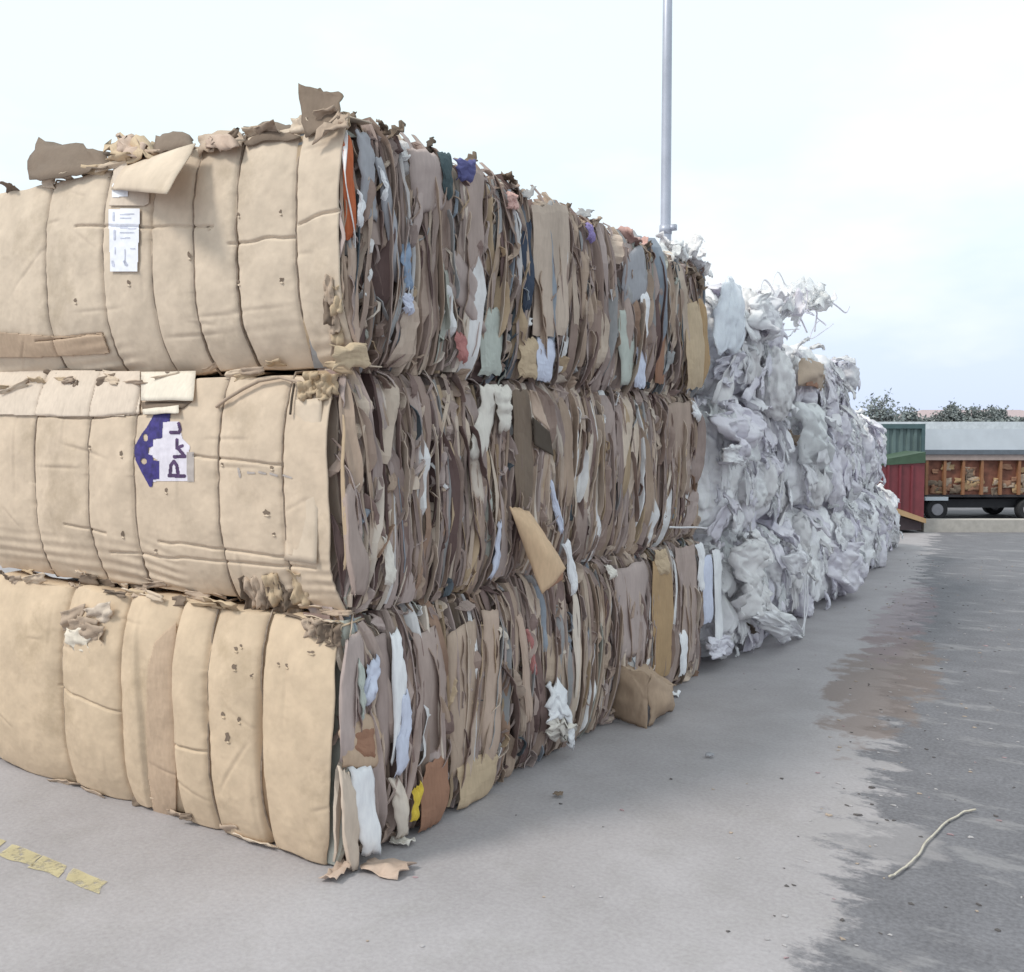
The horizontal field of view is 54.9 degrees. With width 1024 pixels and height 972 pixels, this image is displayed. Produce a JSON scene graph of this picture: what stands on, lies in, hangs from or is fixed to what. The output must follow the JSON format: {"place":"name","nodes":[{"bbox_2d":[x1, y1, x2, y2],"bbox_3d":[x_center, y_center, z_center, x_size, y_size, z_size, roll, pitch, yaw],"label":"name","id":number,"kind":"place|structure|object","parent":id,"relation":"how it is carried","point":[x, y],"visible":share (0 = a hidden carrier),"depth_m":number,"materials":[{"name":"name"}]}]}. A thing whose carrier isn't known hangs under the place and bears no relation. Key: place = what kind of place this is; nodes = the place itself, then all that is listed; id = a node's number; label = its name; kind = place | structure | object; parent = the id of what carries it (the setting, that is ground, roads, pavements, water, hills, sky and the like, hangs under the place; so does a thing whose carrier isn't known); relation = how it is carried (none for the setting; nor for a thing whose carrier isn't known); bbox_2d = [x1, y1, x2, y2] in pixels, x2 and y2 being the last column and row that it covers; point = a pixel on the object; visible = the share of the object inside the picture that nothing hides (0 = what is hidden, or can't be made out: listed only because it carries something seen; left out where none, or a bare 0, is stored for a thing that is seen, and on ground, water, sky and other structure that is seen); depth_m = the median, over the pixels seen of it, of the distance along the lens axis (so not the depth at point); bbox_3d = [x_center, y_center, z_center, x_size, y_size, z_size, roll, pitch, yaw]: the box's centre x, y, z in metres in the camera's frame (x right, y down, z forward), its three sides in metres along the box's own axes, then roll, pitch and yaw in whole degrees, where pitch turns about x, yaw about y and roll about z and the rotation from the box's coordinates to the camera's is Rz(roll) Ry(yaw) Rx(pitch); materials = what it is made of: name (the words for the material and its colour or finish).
{"place":"outdoors","nodes":[
{"label":"outdoors","id":0,"kind":"place"},
{"bbox_2d":[0,508,1023,971],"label":"ground","id":1,"kind":"structure","parent":0,"point":[666,874],"depth_m":4.87,"materials":[{"name":"grey concrete"}]},
{"bbox_2d":[0,839,107,892],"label":"yellow line marking","id":2,"kind":"object","parent":1,"relation":"on","point":[29,856],"visible":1,"depth_m":4.65,"materials":[{"name":"paint"}]},
{"bbox_2d":[0,570,525,870],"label":"cardboard bale","id":3,"kind":"object","parent":1,"relation":"on","point":[313,734],"visible":0.98,"depth_m":5.06,"materials":[{"name":"cardboard"}]},
{"bbox_2d":[0,361,531,616],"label":"cardboard bale","id":4,"kind":"object","parent":3,"relation":"on","point":[342,490],"visible":0.98,"depth_m":5.05,"materials":[{"name":"cardboard"}]},
{"bbox_2d":[0,83,536,387],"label":"cardboard bale","id":5,"kind":"object","parent":4,"relation":"on","point":[319,232],"visible":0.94,"depth_m":4.97,"materials":[{"name":"cardboard"}]},
{"bbox_2d":[319,858,350,879],"bbox_3d":[-0.805,1.772,4.564,0.096,0.059,0.185,1,4,22],"label":"cardboard scrap piece","id":6,"kind":"object","parent":1,"relation":"on","point":[337,870],"visible":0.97,"depth_m":4.56,"materials":[{"name":"beige cardboard"}]},
{"bbox_2d":[360,857,416,879],"bbox_3d":[-0.584,1.776,4.606,0.243,0.045,0.165,1,3,20],"label":"cardboard scrap piece","id":7,"kind":"object","parent":1,"relation":"on","point":[390,868],"visible":1,"depth_m":4.59,"materials":[{"name":"beige cardboard"}]},
{"bbox_2d":[389,836,415,845],"bbox_3d":[-0.550,1.760,4.908,0.132,0.037,0.083,2,4,27],"label":"paper scrap","id":8,"kind":"object","parent":1,"relation":"on","point":[404,840],"visible":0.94,"depth_m":4.90,"materials":[{"name":"white paper"}]},
{"bbox_2d":[553,791,562,795],"bbox_3d":[0.261,1.726,5.544,0.060,0.017,0.048,1,4,24],"label":"paper scrap","id":9,"kind":"object","parent":1,"relation":"on","point":[557,793],"visible":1,"depth_m":5.54,"materials":[{"name":"brown paper"}]},
{"bbox_2d":[503,555,623,768],"bbox_3d":[-0.764,1.033,7.133,3.051,1.275,1.459,2,4,32],"label":"cardboard bale","id":10,"kind":"object","parent":1,"relation":"on","point":[569,668],"visible":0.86,"depth_m":6.24,"materials":[{"name":"cardboard"}]},
{"bbox_2d":[509,380,632,595],"bbox_3d":[-0.722,-0.064,7.041,3.155,1.423,1.662,2,4,32],"label":"cardboard bale","id":11,"kind":"object","parent":10,"relation":"on","point":[572,468],"visible":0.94,"depth_m":6.20,"materials":[{"name":"cardboard"}]},
{"bbox_2d":[497,185,623,394],"bbox_3d":[-0.855,-1.226,6.927,2.981,1.310,1.468,2,4,32],"label":"cardboard bale","id":12,"kind":"object","parent":11,"relation":"on","point":[573,338],"visible":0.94,"depth_m":6.20,"materials":[{"name":"cardboard"}]},
{"bbox_2d":[610,663,675,728],"bbox_3d":[0.899,1.433,7.141,0.651,0.461,0.667,-1,4,-22],"label":"crushed box","id":13,"kind":"object","parent":1,"relation":"on","point":[637,692],"visible":0.67,"depth_m":6.87,"materials":[{"name":"beige cardboard"}]},
{"bbox_2d":[604,536,722,684],"bbox_3d":[-0.023,0.974,8.356,2.986,1.254,2.212,2,4,32],"label":"cardboard bale","id":14,"kind":"object","parent":1,"relation":"on","point":[664,601],"visible":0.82,"depth_m":7.59,"materials":[{"name":"cardboard"}]},
{"bbox_2d":[615,388,705,557],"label":"cardboard bale","id":15,"kind":"object","parent":14,"relation":"on","point":[668,444],"visible":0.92,"depth_m":7.46,"materials":[{"name":"cardboard"}]},
{"bbox_2d":[607,226,709,397],"bbox_3d":[-0.021,-1.294,8.209,3.008,1.258,1.682,2,4,32],"label":"cardboard bale","id":16,"kind":"object","parent":15,"relation":"on","point":[663,348],"visible":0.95,"depth_m":7.28,"materials":[{"name":"cardboard"}]},
{"bbox_2d":[655,231,712,277],"bbox_3d":[1.370,-1.846,7.921,0.316,0.372,0.926,2,4,32],"label":"loose film heap","id":17,"kind":"object","parent":16,"relation":"on","point":[681,251],"visible":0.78,"depth_m":7.82,"materials":[{"name":"white plastic"}]},
{"bbox_2d":[659,0,676,240],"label":"lamp pole","id":18,"kind":"object","parent":1,"relation":"on","point":[666,226],"visible":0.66,"depth_m":13.68,"materials":[{"name":"grey metal"}]},
{"bbox_2d":[673,690,680,697],"bbox_3d":[1.263,1.605,7.638,0.079,0.044,0.106,1,3,21],"label":"paper scrap","id":19,"kind":"object","parent":1,"relation":"on","point":[677,692],"visible":0.7,"depth_m":7.63,"materials":[{"name":"white paper"}]},
{"bbox_2d":[366,553,1022,971],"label":"grit and litter","id":20,"kind":"object","parent":1,"relation":"on","point":[870,781],"visible":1,"depth_m":5.47,"materials":[{"name":"grey gravel"}]},
{"bbox_2d":[705,752,713,755],"bbox_3d":[1.246,1.688,6.212,0.055,0.016,0.044,1,3,19],"label":"paper scrap","id":21,"kind":"object","parent":1,"relation":"on","point":[709,754],"visible":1,"depth_m":6.21,"materials":[{"name":"grey paper"}]},
{"bbox_2d":[693,514,807,659],"bbox_3d":[1.760,0.863,9.655,1.969,1.425,2.534,2,4,32],"label":"plastic film bale","id":22,"kind":"object","parent":1,"relation":"on","point":[762,566],"visible":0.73,"depth_m":8.90},
{"bbox_2d":[669,393,799,542],"bbox_3d":[1.467,-0.178,9.236,1.968,1.661,3.447,2,4,32],"label":"plastic film bale","id":23,"kind":"object","parent":22,"relation":"on","point":[743,484],"visible":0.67,"depth_m":8.61},
{"bbox_2d":[693,271,849,421],"bbox_3d":[2.427,-1.461,10.626,1.918,1.707,5.152,2,4,32],"label":"plastic film bale","id":24,"kind":"object","parent":23,"relation":"on","point":[749,357],"visible":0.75,"depth_m":8.84},
{"bbox_2d":[767,496,863,617],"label":"plastic film bale","id":25,"kind":"object","parent":1,"relation":"on","point":[831,545],"visible":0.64,"depth_m":11.30},
{"bbox_2d":[775,400,865,516],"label":"plastic film bale","id":26,"kind":"object","parent":25,"relation":"on","point":[822,465],"visible":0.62,"depth_m":10.74},
{"bbox_2d":[782,337,860,412],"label":"plastic film bale","id":27,"kind":"object","parent":26,"relation":"on","point":[842,379],"visible":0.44,"depth_m":11.04},
{"bbox_2d":[798,358,824,390],"bbox_3d":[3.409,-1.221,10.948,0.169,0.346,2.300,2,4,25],"label":"torn carton","id":28,"kind":"object","parent":27,"relation":"on","point":[811,374],"visible":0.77,"depth_m":10.31,"materials":[{"name":"beige cardboard"}]},
{"bbox_2d":[852,483,895,578],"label":"plastic film bale","id":29,"kind":"object","parent":1,"relation":"on","point":[874,532],"visible":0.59,"depth_m":14.01},
{"bbox_2d":[849,408,886,491],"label":"plastic film bale","id":30,"kind":"object","parent":29,"relation":"on","point":[872,453],"visible":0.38,"depth_m":14.10},
{"bbox_2d":[856,388,907,421],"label":"tree","id":31,"kind":"object","parent":1,"relation":"on","point":[882,413],"visible":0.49,"depth_m":41.85,"materials":[{"name":"green plant"}]},
{"bbox_2d":[877,480,902,550],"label":"plastic film bale","id":32,"kind":"object","parent":1,"relation":"on","point":[893,531],"visible":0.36,"depth_m":16.61},
{"bbox_2d":[877,451,925,529],"bbox_3d":[7.478,0.076,20.112,1.524,1.566,1.050,0,3,0],"label":"red skip","id":33,"kind":"object","parent":1,"relation":"on","point":[904,473],"visible":0.56,"depth_m":19.62,"materials":[{"name":"paint"}]},
{"bbox_2d":[881,424,925,453],"bbox_3d":[7.432,-0.397,23.996,2.682,2.192,6.040,0,3,0],"label":"shipping container","id":34,"kind":"object","parent":1,"relation":"on","point":[905,437],"visible":0.14,"depth_m":20.98,"materials":[{"name":"green metal"}]},
{"bbox_2d":[898,403,920,421],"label":"tree","id":35,"kind":"object","parent":1,"relation":"on","point":[911,416],"visible":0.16,"depth_m":45.74,"materials":[{"name":"green plant"}]},
{"bbox_2d":[888,808,975,877],"bbox_3d":[2.100,1.768,4.935,0.066,0.016,1.119,3,4,43],"label":"packing cord","id":36,"kind":"object","parent":1,"relation":"on","point":[922,847],"visible":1,"depth_m":4.89,"materials":[{"name":"fabric"}]},
{"bbox_2d":[870,416,1023,421],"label":"undergrowth","id":37,"kind":"object","parent":1,"relation":"on","point":[1016,419],"visible":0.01,"depth_m":50.26,"materials":[{"name":"green plant"}]},
{"bbox_2d":[920,401,979,421],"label":"tree","id":38,"kind":"object","parent":1,"relation":"on","point":[951,413],"visible":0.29,"depth_m":48.73,"materials":[{"name":"green plant"}]},
{"bbox_2d":[878,422,1023,428],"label":"warehouse","id":39,"kind":"structure","parent":1,"relation":"on","point":[974,425],"depth_m":33.94,"materials":[{"name":"white metal"}]},
{"bbox_2d":[917,518,1023,531],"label":"kerb","id":40,"kind":"structure","parent":1,"relation":"on","point":[973,525],"depth_m":19.88,"materials":[{"name":"beige concrete"}]},
{"bbox_2d":[924,429,1023,517],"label":"flatbed truck","id":41,"kind":"object","parent":1,"relation":"on","point":[983,469],"visible":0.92,"depth_m":22.47,"materials":[{"name":"wood"}]},
{"bbox_2d":[961,403,1012,420],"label":"tree","id":42,"kind":"object","parent":1,"relation":"on","point":[996,414],"visible":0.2,"depth_m":51.62,"materials":[{"name":"green plant"}]},
{"bbox_2d":[0,0,1023,416],"label":"sky","id":43,"kind":"structure","parent":0,"point":[870,151],"materials":[{"name":"white"}]},
{"bbox_2d":[895,410,1023,418],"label":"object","id":44,"kind":"structure","parent":0,"point":[1016,413],"depth_m":62.13,"materials":[{"name":"brick"}]}
]}

